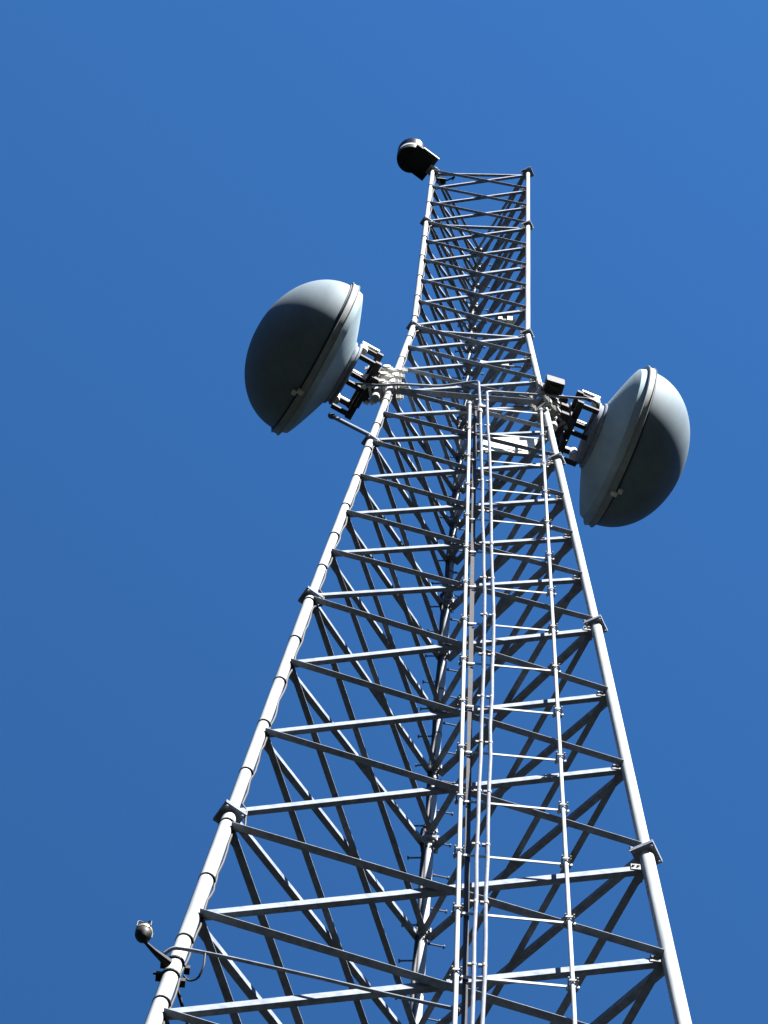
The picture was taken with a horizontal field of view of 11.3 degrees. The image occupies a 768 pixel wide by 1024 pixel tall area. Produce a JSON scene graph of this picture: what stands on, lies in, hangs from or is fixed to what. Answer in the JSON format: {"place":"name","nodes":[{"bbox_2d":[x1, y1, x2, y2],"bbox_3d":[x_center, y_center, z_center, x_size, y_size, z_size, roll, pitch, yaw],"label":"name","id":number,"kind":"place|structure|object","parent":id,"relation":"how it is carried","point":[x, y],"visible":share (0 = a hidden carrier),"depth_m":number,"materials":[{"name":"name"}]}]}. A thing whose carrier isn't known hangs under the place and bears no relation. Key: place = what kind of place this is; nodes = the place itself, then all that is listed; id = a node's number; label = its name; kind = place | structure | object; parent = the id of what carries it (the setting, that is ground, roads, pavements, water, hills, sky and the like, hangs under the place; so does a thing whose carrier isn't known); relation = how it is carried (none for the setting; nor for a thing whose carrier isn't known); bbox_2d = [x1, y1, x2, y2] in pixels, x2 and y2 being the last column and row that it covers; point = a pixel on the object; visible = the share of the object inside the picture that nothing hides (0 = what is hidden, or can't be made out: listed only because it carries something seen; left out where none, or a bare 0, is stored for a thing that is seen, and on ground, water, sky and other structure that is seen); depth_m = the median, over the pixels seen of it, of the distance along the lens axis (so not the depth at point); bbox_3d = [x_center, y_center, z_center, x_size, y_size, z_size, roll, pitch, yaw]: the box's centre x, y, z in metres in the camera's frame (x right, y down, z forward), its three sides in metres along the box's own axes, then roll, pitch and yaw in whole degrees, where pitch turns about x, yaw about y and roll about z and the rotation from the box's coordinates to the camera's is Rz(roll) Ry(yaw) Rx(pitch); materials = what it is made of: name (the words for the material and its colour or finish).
{"place":"outdoors","nodes":[
{"label":"outdoors","id":0,"kind":"place"},
{"bbox_2d":[0,0,767,1023],"label":"sky","id":1,"kind":"structure","parent":0,"point":[171,171],"materials":[{"name":"blue"}]},
{"label":"ground","id":2,"kind":"structure","parent":0,"visible":0},
{"bbox_3d":[-3.546,9.620,1.412,1.300,0.360,1.300,5,-74,1],"label":"concrete footing","id":3,"kind":"object","parent":2,"relation":"on","visible":0},
{"bbox_2d":[144,164,691,1023],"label":"lattice tower","id":4,"kind":"structure","parent":3,"relation":"on","point":[640,866],"depth_m":34.63,"materials":[{"name":"grey metal"}]},
{"bbox_2d":[135,920,205,1023],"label":"obstruction light","id":5,"kind":"object","parent":4,"relation":"attached to","point":[144,932],"visible":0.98,"depth_m":26.34,"materials":[{"name":"black metal"}]},
{"bbox_2d":[152,176,434,1023],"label":"power cable","id":6,"kind":"object","parent":4,"relation":"attached to","point":[215,879],"visible":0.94,"depth_m":32.87,"materials":[{"name":"grey metal"}]},
{"bbox_2d":[163,946,459,1011],"bbox_3d":[-0.500,3.161,26.302,2.054,0.627,0.058,4,-74,1],"label":"conduit","id":7,"kind":"object","parent":4,"relation":"attached to","point":[312,976],"visible":1,"depth_m":26.31,"materials":[{"name":"grey metal"}]},
{"bbox_2d":[245,280,407,435],"bbox_3d":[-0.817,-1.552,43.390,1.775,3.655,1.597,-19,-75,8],"label":"microwave dish","id":8,"kind":"object","parent":4,"relation":"attached to","point":[305,352],"visible":0.96,"depth_m":43.60,"materials":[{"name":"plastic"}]},
{"bbox_2d":[397,138,454,183],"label":"microwave dish","id":9,"kind":"object","parent":4,"relation":"attached to","point":[416,157],"visible":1,"depth_m":57.03,"materials":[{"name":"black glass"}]},
{"bbox_2d":[410,416,464,1015],"bbox_3d":[0.047,5.873,28.301,0.209,51.662,2.587,5,-74,1],"label":"feeder cable","id":10,"kind":"object","parent":4,"relation":"attached to","point":[420,900],"visible":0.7,"depth_m":38.13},
{"bbox_2d":[396,388,537,405],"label":"support crossbar","id":11,"kind":"object","parent":4,"relation":"attached to","point":[465,396],"visible":1,"depth_m":43.73,"materials":[{"name":"grey metal"}]},
{"bbox_2d":[480,361,530,368],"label":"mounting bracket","id":12,"kind":"object","parent":4,"relation":"attached to","point":[505,365],"visible":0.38,"depth_m":46.62,"materials":[{"name":"white metal"}]},
{"bbox_2d":[498,316,514,324],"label":"junction box","id":13,"kind":"object","parent":4,"relation":"attached to","point":[510,320],"visible":0.89,"depth_m":48.98,"materials":[{"name":"white metal"}]},
{"bbox_2d":[483,437,541,457],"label":"white panel","id":14,"kind":"object","parent":4,"relation":"attached to","point":[497,448],"visible":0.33,"depth_m":42.86,"materials":[{"name":"white metal"}]},
{"bbox_2d":[449,400,579,1023],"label":"cable ladder","id":15,"kind":"object","parent":4,"relation":"attached to","point":[463,976],"visible":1,"depth_m":31.46,"materials":[{"name":"metal"}]},
{"bbox_2d":[354,380,486,1023],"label":"waveguide","id":16,"kind":"object","parent":15,"relation":"attached to","point":[481,407],"visible":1,"depth_m":32.45,"materials":[{"name":"grey metal"}]},
{"bbox_2d":[478,390,598,1023],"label":"waveguide","id":17,"kind":"object","parent":15,"relation":"attached to","point":[486,845],"visible":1,"depth_m":32.38,"materials":[{"name":"grey metal"}]},
{"bbox_2d":[543,375,564,397],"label":"radio unit","id":18,"kind":"object","parent":4,"relation":"attached to","point":[552,385],"visible":0.98,"depth_m":43.86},
{"bbox_2d":[526,366,689,527],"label":"microwave dish","id":19,"kind":"object","parent":4,"relation":"attached to","point":[629,455],"visible":0.95,"depth_m":43.48,"materials":[{"name":"metal"}]}
]}

